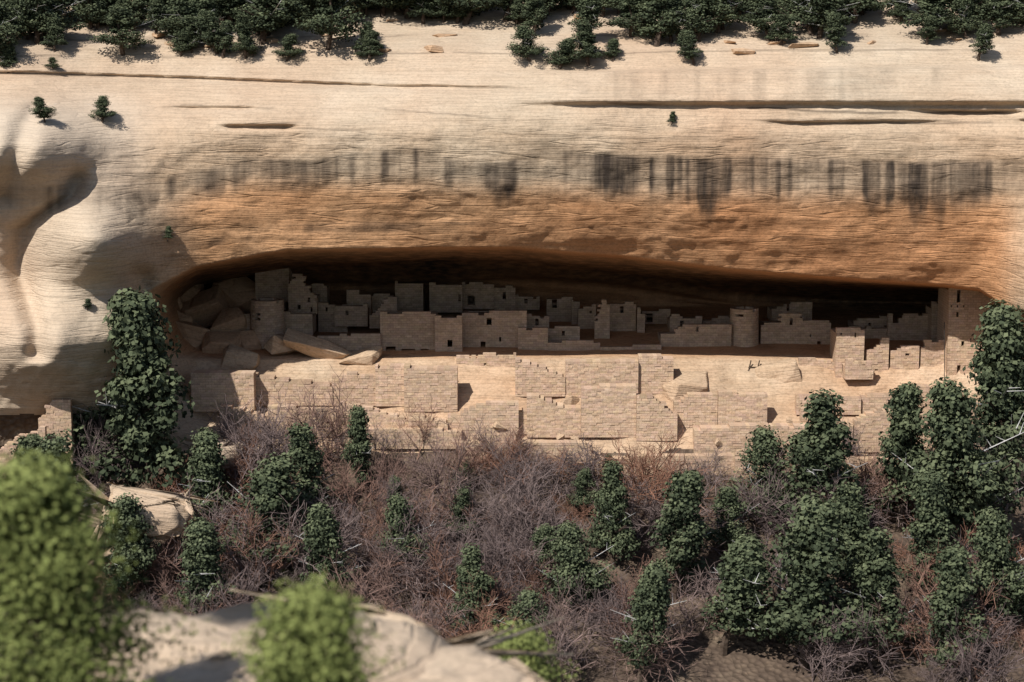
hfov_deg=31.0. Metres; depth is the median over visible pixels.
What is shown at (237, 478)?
oak brush
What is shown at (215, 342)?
cave boulder pile
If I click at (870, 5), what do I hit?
mesa tree
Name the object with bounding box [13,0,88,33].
mesa tree
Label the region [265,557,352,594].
oak brush
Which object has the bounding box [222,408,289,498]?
oak brush
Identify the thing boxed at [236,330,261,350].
cave boulder pile
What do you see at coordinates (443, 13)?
mesa tree
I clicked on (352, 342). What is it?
ruin wall
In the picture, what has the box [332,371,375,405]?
terrace wall
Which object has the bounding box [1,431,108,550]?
juniper tree
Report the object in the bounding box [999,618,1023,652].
oak brush
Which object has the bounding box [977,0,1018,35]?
mesa tree
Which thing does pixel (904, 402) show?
juniper tree
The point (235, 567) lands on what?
oak brush
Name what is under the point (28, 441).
juniper tree
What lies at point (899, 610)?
oak brush
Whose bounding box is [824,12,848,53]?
ledge juniper
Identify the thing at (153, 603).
oak brush
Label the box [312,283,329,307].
ruin pier
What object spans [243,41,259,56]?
ledge juniper
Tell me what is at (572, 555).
juniper tree
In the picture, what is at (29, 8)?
mesa tree
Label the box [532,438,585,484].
oak brush
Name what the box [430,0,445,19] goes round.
mesa tree
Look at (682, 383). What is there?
terrace boulder
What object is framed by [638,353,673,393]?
terrace wall
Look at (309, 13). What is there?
mesa tree
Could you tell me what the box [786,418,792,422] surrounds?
rubble
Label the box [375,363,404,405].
terrace wall
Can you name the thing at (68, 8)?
mesa tree
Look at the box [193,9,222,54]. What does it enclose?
mesa tree
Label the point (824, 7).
mesa tree
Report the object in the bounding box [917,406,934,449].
terrace wall
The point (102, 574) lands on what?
oak brush
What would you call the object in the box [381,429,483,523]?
oak brush
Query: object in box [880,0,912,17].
mesa tree
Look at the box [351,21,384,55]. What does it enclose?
mesa tree
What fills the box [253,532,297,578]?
oak brush
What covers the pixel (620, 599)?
oak brush
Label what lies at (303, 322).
ruin wall
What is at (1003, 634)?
oak brush
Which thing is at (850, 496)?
juniper tree
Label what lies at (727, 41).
mesa rock
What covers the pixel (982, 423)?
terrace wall
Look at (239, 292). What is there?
boulder
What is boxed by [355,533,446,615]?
bare shrub
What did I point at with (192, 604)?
oak brush
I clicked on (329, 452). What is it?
oak brush
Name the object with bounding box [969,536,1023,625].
oak brush
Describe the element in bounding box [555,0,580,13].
mesa tree
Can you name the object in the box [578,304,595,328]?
ruin pier
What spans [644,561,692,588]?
oak brush
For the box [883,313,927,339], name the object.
ruin
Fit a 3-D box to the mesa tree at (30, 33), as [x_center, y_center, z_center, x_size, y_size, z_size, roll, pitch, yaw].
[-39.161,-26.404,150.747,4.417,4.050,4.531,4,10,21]
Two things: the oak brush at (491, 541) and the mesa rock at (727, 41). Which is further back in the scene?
the mesa rock at (727, 41)
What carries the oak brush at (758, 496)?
on the cliff terrain
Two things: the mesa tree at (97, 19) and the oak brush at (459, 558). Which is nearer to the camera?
the oak brush at (459, 558)
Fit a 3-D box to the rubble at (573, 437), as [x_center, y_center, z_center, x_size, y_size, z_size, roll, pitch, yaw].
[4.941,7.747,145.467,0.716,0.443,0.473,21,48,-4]
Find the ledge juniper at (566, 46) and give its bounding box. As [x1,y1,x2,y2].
[540,37,582,69]
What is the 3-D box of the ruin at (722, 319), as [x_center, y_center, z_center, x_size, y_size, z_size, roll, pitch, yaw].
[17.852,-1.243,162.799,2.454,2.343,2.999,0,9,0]
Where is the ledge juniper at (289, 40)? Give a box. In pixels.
[271,33,303,61]
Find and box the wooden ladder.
[748,360,759,370]
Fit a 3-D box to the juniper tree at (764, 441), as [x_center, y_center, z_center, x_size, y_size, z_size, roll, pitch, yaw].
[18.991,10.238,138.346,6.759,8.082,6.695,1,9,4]
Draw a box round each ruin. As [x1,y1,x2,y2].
[0,426,46,475]
[244,313,250,330]
[334,303,369,325]
[371,293,393,311]
[395,281,424,310]
[429,282,462,311]
[462,282,493,308]
[494,285,514,309]
[515,294,539,309]
[527,313,548,328]
[546,296,572,321]
[548,326,579,341]
[548,340,599,350]
[571,299,579,324]
[600,344,660,349]
[609,301,635,330]
[636,307,644,332]
[640,308,669,323]
[658,324,731,346]
[667,313,701,331]
[702,315,729,323]
[767,301,811,320]
[834,326,886,338]
[847,315,886,327]
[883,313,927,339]
[926,301,937,341]
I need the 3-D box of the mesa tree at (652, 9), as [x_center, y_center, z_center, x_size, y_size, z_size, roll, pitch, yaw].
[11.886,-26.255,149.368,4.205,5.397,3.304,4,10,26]
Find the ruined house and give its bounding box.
[462,310,526,347]
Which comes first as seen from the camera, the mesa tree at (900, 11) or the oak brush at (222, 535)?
the oak brush at (222, 535)
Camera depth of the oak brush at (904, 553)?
130.91 m
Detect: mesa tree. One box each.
[0,3,28,42]
[0,12,19,50]
[0,20,18,52]
[6,0,33,38]
[9,0,63,43]
[9,7,46,39]
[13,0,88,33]
[38,17,68,51]
[61,0,77,13]
[66,0,110,28]
[81,0,108,29]
[87,4,155,55]
[105,0,116,11]
[105,0,147,25]
[118,0,149,30]
[144,0,167,37]
[155,0,213,37]
[157,14,176,37]
[167,25,198,56]
[172,16,191,38]
[191,0,219,40]
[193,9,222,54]
[207,1,222,37]
[211,0,248,21]
[213,20,234,58]
[216,0,227,20]
[218,0,247,17]
[227,13,262,58]
[234,0,309,44]
[235,0,301,35]
[292,0,317,26]
[293,0,371,50]
[302,0,318,16]
[344,0,386,16]
[350,0,382,16]
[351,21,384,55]
[370,1,385,16]
[380,0,420,18]
[405,0,437,23]
[429,0,507,25]
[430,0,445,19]
[432,1,450,22]
[446,3,479,23]
[496,0,524,21]
[502,0,527,24]
[511,0,557,22]
[513,0,551,19]
[518,0,548,36]
[546,0,562,15]
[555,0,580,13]
[567,0,606,32]
[578,0,620,16]
[600,0,654,36]
[603,0,622,14]
[628,11,650,35]
[632,0,682,46]
[650,0,685,42]
[659,0,691,43]
[677,0,718,41]
[697,0,750,33]
[703,3,723,33]
[721,1,733,29]
[727,0,749,19]
[743,0,776,41]
[764,14,797,44]
[771,0,845,35]
[772,0,799,13]
[800,1,842,38]
[804,0,858,28]
[841,0,889,23]
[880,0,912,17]
[886,0,914,21]
[893,0,972,37]
[938,0,994,31]
[944,0,985,38]
[968,23,996,60]
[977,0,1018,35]
[984,0,1023,11]
[1011,0,1023,26]
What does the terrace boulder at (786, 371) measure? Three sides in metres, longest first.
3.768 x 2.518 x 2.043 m
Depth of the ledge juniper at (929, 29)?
148.57 m
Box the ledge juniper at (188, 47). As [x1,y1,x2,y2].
[186,30,198,53]
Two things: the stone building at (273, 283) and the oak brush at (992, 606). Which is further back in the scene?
the stone building at (273, 283)
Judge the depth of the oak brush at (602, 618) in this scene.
125.52 m
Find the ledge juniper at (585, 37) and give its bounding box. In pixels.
[567,22,606,66]
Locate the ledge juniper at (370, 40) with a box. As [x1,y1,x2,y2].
[354,30,383,61]
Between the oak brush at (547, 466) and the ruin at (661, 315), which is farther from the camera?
the ruin at (661, 315)
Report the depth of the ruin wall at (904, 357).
151.52 m
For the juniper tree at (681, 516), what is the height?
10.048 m
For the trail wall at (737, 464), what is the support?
on the cliff terrain
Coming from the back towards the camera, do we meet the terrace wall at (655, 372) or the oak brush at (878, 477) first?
the terrace wall at (655, 372)
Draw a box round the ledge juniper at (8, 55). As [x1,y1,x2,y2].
[0,46,20,73]
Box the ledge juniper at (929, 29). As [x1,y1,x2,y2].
[916,15,942,44]
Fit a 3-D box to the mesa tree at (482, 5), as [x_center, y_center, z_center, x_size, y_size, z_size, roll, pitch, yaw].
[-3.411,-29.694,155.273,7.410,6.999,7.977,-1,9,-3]
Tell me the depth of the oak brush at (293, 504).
135.16 m
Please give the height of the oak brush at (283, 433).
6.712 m
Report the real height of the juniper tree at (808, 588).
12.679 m
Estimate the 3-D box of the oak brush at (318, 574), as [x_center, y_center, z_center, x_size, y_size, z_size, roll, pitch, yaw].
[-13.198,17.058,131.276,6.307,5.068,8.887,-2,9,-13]
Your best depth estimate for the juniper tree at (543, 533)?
131.98 m
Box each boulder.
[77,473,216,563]
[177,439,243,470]
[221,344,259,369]
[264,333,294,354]
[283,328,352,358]
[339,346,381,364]
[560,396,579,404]
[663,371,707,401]
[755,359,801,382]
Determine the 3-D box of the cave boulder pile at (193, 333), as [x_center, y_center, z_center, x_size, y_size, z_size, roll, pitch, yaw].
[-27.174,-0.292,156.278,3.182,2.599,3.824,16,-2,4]
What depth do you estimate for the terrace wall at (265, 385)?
148.15 m
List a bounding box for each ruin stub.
[798,357,833,369]
[842,358,873,378]
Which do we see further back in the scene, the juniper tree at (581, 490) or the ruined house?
the ruined house
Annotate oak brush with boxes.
[3,444,111,527]
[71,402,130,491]
[77,533,120,609]
[83,531,165,576]
[86,558,165,607]
[128,585,176,612]
[135,509,233,601]
[137,571,201,613]
[142,454,192,499]
[151,474,295,588]
[153,505,243,576]
[156,562,251,616]
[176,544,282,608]
[178,588,223,615]
[179,502,259,554]
[181,470,248,526]
[181,599,221,616]
[188,394,296,497]
[197,384,295,474]
[204,585,255,610]
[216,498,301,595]
[218,524,298,593]
[219,427,263,498]
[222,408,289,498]
[222,468,312,573]
[222,547,269,597]
[223,412,273,476]
[229,485,317,518]
[231,425,294,503]
[250,397,348,464]
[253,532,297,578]
[265,493,373,595]
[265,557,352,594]
[272,365,356,473]
[285,550,378,602]
[301,546,400,607]
[304,485,378,539]
[313,570,374,600]
[318,435,343,482]
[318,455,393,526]
[330,497,348,527]
[333,414,403,472]
[341,495,424,565]
[344,529,408,596]
[346,515,443,608]
[350,466,433,532]
[352,492,475,598]
[354,441,416,515]
[355,533,416,595]
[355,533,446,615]
[357,511,456,585]
[360,486,435,563]
[373,511,519,604]
[373,596,436,627]
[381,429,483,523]
[381,518,463,606]
[383,467,489,548]
[384,505,472,567]
[387,589,456,630]
[388,595,478,637]
[394,393,448,458]
[406,531,515,618]
[415,576,458,619]
[421,525,554,609]
[421,543,457,601]
[427,459,484,526]
[428,416,494,487]
[433,457,573,559]
[433,587,523,647]
[436,620,474,638]
[441,529,493,594]
[443,542,513,581]
[445,548,459,590]
[447,414,531,477]
[448,508,523,602]
[450,423,541,501]
[454,571,517,631]
[464,485,581,576]
[466,449,530,510]
[466,492,561,575]
[468,428,602,506]
[470,475,565,554]
[473,511,556,586]
[475,496,549,548]
[475,567,524,614]
[484,424,549,483]
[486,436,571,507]
[488,550,548,589]
[488,560,534,624]
[491,483,538,548]
[494,572,564,615]
[503,577,601,681]
[511,566,552,605]
[519,490,598,546]
[520,541,559,581]
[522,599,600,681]
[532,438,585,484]
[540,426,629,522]
[542,489,599,530]
[542,573,634,642]
[570,566,668,680]
[572,462,733,561]
[577,554,690,653]
[585,421,692,509]
[589,502,659,560]
[592,427,745,524]
[593,471,662,533]
[593,594,704,681]
[594,592,626,629]
[600,607,651,645]
[612,609,704,656]
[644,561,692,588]
[654,458,713,511]
[665,560,728,632]
[678,444,741,494]
[703,449,811,535]
[705,593,762,644]
[712,483,783,539]
[730,462,797,506]
[736,497,779,530]
[749,526,791,587]
[759,585,785,615]
[762,506,796,541]
[762,544,800,603]
[764,477,826,530]
[769,486,895,563]
[777,462,886,518]
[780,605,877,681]
[783,460,903,541]
[785,468,881,514]
[790,595,922,681]
[812,448,915,522]
[818,582,885,660]
[822,575,897,608]
[836,410,867,460]
[836,498,905,582]
[839,594,895,665]
[845,447,912,519]
[848,466,893,524]
[857,575,938,661]
[860,635,908,656]
[862,571,1010,681]
[869,473,1010,526]
[878,515,978,589]
[894,546,1020,650]
[901,592,936,627]
[904,599,1021,675]
[908,655,961,681]
[916,527,1019,591]
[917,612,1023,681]
[927,431,1023,505]
[959,541,978,575]
[968,532,1023,576]
[968,614,1023,662]
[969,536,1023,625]
[969,562,1022,630]
[970,575,1022,649]
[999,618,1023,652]
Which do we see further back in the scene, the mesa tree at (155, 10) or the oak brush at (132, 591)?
the mesa tree at (155, 10)
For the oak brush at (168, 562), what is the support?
on the cliff terrain
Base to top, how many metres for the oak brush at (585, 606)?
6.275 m
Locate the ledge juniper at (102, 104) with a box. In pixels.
[86,95,118,122]
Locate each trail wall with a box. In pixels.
[335,427,461,448]
[461,440,591,462]
[592,453,734,474]
[734,456,1023,481]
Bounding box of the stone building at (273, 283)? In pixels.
[255,268,293,301]
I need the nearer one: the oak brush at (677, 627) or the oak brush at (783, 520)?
the oak brush at (677, 627)
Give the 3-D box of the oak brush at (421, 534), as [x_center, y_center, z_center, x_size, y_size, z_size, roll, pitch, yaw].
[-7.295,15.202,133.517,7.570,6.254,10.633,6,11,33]
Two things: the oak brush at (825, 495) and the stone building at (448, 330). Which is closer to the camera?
the oak brush at (825, 495)
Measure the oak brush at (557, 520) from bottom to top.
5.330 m
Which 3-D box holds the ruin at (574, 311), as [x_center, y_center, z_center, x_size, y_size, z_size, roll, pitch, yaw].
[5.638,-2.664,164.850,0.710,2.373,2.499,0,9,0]
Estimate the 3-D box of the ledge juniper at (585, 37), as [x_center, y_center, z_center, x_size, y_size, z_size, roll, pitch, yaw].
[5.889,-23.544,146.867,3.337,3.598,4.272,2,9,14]
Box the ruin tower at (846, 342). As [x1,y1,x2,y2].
[830,327,864,377]
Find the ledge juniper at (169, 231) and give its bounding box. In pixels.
[163,226,173,240]
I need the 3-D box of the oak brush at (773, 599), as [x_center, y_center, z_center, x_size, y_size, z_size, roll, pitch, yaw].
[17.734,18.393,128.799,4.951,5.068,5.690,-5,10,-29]
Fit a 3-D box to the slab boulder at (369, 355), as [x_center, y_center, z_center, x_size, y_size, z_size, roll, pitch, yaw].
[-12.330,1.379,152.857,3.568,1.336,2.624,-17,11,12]
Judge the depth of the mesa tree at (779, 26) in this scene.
148.94 m
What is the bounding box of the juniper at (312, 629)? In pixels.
[223,568,406,681]
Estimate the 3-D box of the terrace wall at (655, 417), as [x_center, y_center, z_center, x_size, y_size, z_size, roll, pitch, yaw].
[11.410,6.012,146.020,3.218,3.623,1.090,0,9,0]
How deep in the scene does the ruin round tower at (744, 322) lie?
156.04 m
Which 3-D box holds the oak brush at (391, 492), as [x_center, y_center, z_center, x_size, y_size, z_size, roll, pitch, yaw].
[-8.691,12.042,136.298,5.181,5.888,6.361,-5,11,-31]
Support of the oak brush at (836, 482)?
on the cliff terrain
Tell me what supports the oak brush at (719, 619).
on the cliff terrain
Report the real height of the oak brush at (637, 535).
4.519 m
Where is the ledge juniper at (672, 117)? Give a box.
[666,111,676,124]
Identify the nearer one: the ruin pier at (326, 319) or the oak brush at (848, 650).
the oak brush at (848, 650)
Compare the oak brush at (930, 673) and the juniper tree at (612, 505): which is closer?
the oak brush at (930, 673)
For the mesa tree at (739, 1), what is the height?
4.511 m
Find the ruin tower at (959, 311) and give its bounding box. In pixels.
[936,288,997,375]
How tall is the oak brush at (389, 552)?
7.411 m
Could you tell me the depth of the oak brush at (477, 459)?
141.21 m
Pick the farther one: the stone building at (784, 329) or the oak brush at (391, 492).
the stone building at (784, 329)
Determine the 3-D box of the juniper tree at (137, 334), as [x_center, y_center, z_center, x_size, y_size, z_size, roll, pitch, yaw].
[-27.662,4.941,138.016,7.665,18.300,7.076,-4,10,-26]
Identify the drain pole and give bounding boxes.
[944,322,944,378]
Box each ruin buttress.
[369,296,396,327]
[594,299,609,338]
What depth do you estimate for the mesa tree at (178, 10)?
149.96 m
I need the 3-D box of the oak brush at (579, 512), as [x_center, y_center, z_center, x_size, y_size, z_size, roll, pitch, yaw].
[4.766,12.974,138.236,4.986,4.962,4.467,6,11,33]
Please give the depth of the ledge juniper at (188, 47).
149.90 m
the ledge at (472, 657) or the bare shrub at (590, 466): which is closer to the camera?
the ledge at (472, 657)
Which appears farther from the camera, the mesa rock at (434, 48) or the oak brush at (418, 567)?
the mesa rock at (434, 48)
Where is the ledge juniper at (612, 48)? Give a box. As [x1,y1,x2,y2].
[603,38,621,61]
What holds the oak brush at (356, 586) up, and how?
on the cliff terrain
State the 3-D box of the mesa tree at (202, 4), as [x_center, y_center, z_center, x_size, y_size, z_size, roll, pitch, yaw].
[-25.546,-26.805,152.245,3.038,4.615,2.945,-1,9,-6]
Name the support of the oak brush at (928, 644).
on the cliff terrain
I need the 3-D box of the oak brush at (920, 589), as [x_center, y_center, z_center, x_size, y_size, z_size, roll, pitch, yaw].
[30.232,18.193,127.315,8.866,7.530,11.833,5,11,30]
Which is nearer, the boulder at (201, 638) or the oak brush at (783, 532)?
the boulder at (201, 638)
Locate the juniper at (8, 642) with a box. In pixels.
[0,608,32,679]
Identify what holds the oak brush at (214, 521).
on the cliff terrain
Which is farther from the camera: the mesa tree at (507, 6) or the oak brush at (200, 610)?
the mesa tree at (507, 6)
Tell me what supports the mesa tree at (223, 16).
on the cliff terrain
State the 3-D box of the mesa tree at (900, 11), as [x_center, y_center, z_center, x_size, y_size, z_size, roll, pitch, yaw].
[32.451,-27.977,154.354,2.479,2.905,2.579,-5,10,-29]
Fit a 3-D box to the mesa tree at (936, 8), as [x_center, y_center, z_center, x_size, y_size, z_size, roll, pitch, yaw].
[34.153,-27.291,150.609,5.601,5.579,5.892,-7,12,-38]
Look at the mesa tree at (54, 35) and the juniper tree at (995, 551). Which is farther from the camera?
the mesa tree at (54, 35)
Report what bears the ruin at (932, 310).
on the cliff terrain
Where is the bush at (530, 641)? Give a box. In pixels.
[489,615,585,681]
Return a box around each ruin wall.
[284,311,315,334]
[294,333,380,351]
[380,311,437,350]
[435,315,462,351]
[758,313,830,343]
[864,337,888,371]
[889,345,918,369]
[919,339,943,366]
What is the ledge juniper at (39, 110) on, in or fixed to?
on the cliff terrain
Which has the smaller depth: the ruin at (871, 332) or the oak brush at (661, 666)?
the oak brush at (661, 666)
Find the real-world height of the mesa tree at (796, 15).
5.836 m
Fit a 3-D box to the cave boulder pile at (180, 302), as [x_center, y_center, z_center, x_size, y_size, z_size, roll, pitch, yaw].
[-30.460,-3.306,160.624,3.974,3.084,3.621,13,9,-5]
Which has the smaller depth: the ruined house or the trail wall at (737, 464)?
the trail wall at (737, 464)
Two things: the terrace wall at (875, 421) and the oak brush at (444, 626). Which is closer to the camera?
the oak brush at (444, 626)
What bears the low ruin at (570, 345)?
on the cliff terrain
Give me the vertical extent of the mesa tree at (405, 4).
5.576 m
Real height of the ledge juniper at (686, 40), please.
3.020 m
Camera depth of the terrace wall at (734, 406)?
146.52 m
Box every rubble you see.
[492,422,506,429]
[556,434,564,439]
[571,435,578,439]
[715,438,722,445]
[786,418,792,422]
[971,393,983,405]
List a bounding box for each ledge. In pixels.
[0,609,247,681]
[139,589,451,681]
[410,617,572,681]
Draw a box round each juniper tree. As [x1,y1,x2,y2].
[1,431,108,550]
[9,433,43,487]
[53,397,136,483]
[94,286,194,490]
[99,492,163,604]
[174,516,236,615]
[179,427,234,532]
[216,452,308,580]
[277,422,351,523]
[293,502,360,594]
[341,404,374,495]
[375,493,437,583]
[385,475,404,511]
[441,543,502,635]
[443,486,479,542]
[448,461,477,488]
[495,585,564,656]
[529,523,558,579]
[533,520,619,621]
[566,466,596,514]
[584,460,643,568]
[599,454,612,479]
[610,559,686,681]
[646,469,710,602]
[699,534,779,656]
[701,485,759,556]
[720,425,801,527]
[742,491,882,671]
[768,388,878,517]
[828,480,871,596]
[840,526,925,655]
[869,381,932,532]
[894,376,1023,553]
[899,468,959,597]
[921,544,990,681]
[962,299,1023,504]
[966,506,1023,638]
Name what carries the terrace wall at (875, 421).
on the cliff terrain
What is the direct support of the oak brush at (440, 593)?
on the cliff terrain
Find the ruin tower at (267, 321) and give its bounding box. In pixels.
[250,297,284,348]
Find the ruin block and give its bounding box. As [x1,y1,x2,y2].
[518,327,547,349]
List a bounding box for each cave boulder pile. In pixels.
[176,320,209,348]
[177,311,192,322]
[178,297,182,308]
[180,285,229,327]
[181,284,204,301]
[202,331,241,353]
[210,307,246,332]
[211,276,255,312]
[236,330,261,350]
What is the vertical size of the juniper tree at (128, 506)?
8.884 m
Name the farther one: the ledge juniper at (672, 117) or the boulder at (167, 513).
the ledge juniper at (672, 117)
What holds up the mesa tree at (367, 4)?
on the cliff terrain
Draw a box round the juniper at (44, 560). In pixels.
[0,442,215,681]
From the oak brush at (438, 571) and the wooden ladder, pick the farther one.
the wooden ladder
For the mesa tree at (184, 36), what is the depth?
149.33 m
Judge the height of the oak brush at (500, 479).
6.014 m
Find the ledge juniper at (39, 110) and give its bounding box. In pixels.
[28,96,56,122]
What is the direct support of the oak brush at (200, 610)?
on the cliff terrain
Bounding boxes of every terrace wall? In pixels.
[191,370,256,411]
[220,404,268,433]
[256,372,332,405]
[268,404,339,436]
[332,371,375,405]
[340,401,408,426]
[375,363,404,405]
[404,363,457,411]
[408,413,447,429]
[447,400,518,439]
[515,357,564,396]
[519,405,526,433]
[527,393,580,437]
[565,359,637,396]
[581,383,635,436]
[636,393,677,440]
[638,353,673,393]
[673,392,717,426]
[693,422,769,454]
[717,390,767,424]
[769,423,811,454]
[795,394,860,414]
[799,407,852,443]
[853,407,890,451]
[860,393,891,413]
[914,384,935,410]
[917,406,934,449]
[970,406,1002,449]
[1010,413,1023,445]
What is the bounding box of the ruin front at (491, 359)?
[456,352,515,367]
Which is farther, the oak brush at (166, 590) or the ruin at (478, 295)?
the ruin at (478, 295)
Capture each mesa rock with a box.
[152,32,166,37]
[266,37,277,42]
[378,48,391,51]
[424,45,443,52]
[432,33,456,36]
[723,40,735,42]
[731,48,754,53]
[768,41,785,44]
[788,42,818,47]
[936,28,946,31]
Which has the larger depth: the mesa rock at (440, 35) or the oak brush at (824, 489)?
the mesa rock at (440, 35)
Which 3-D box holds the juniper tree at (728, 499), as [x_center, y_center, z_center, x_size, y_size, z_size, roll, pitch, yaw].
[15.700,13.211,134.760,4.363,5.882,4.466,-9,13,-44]
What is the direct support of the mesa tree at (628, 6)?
on the cliff terrain
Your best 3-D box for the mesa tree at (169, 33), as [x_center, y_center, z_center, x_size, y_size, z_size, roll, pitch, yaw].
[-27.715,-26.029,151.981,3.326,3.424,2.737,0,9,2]
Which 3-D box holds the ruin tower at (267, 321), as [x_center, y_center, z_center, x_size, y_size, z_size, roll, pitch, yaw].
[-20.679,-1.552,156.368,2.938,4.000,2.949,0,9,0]
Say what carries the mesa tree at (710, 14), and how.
on the cliff terrain
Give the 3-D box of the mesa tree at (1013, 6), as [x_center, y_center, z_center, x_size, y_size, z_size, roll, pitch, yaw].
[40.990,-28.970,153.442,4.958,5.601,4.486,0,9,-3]
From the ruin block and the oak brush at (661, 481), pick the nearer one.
the oak brush at (661, 481)
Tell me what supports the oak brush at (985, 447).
on the cliff terrain
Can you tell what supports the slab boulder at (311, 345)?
on the cliff terrain
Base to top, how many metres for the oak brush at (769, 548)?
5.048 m
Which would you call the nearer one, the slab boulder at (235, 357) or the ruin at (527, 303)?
the slab boulder at (235, 357)
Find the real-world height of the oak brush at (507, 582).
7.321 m
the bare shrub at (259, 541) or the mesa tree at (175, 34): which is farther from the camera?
the mesa tree at (175, 34)
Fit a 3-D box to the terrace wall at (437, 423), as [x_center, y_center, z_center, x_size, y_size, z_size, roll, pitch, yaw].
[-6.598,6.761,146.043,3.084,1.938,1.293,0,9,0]
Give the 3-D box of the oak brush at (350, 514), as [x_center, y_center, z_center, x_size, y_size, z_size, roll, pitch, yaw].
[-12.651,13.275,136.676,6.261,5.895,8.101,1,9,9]
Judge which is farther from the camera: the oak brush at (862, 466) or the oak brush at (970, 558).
the oak brush at (862, 466)
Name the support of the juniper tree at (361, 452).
on the cliff terrain
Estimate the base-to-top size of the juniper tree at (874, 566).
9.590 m
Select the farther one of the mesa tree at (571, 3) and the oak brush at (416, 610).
the mesa tree at (571, 3)
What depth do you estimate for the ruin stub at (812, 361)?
151.67 m
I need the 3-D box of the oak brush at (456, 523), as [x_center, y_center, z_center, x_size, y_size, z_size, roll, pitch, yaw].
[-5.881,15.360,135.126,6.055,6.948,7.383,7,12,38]
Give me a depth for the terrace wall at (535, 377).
148.82 m
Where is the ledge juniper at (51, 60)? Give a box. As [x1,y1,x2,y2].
[44,57,61,69]
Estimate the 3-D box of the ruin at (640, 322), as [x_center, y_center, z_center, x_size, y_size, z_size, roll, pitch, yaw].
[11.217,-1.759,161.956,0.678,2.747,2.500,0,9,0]
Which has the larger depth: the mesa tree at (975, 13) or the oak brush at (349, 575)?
the mesa tree at (975, 13)
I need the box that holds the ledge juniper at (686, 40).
[674,29,703,65]
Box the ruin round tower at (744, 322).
[730,306,758,346]
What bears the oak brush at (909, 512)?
on the cliff terrain
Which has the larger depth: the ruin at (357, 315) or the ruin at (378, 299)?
the ruin at (378, 299)
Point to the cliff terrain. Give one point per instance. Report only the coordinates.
(858, 176)
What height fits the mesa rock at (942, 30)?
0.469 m
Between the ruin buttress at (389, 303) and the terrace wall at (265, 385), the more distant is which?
the ruin buttress at (389, 303)
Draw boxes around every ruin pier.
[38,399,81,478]
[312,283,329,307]
[318,302,348,331]
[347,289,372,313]
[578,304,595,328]
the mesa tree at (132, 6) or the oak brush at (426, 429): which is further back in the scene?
the mesa tree at (132, 6)
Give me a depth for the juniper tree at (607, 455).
141.58 m
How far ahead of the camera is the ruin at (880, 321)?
160.24 m
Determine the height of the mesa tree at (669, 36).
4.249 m
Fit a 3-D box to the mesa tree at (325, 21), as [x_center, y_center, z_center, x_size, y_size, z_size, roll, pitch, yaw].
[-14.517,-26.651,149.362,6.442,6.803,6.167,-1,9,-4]
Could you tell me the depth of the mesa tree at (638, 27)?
151.30 m
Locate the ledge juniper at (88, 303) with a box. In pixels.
[82,298,92,310]
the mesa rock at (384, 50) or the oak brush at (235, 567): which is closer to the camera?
the oak brush at (235, 567)
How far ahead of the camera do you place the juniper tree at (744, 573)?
124.18 m
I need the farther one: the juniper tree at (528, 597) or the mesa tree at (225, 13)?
the mesa tree at (225, 13)
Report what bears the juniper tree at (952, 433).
on the cliff terrain
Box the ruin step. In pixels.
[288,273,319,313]
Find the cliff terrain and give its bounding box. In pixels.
[0,0,1023,681]
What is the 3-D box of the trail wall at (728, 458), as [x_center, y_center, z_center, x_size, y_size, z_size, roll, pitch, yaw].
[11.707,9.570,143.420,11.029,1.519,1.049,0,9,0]
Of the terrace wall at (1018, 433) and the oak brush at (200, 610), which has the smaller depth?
the oak brush at (200, 610)
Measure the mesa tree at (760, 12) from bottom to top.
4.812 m
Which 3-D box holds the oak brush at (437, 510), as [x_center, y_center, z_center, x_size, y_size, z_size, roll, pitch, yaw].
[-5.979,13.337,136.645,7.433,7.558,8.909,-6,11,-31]
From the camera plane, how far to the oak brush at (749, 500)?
136.42 m
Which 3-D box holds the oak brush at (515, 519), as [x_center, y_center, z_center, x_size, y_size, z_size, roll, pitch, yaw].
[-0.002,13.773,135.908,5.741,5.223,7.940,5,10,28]
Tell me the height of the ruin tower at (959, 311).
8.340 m
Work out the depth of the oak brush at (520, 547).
132.46 m
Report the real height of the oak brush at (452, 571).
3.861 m
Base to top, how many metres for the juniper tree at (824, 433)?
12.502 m
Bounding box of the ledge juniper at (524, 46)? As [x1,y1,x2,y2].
[504,24,549,61]
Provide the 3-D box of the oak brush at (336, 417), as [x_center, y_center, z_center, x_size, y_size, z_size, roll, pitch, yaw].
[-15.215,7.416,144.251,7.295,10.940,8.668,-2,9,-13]
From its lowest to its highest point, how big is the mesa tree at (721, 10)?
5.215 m
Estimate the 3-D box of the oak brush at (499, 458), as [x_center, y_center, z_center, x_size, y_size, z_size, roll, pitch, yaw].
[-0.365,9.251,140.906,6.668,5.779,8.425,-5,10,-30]
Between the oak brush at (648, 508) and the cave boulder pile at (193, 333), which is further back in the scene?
the cave boulder pile at (193, 333)

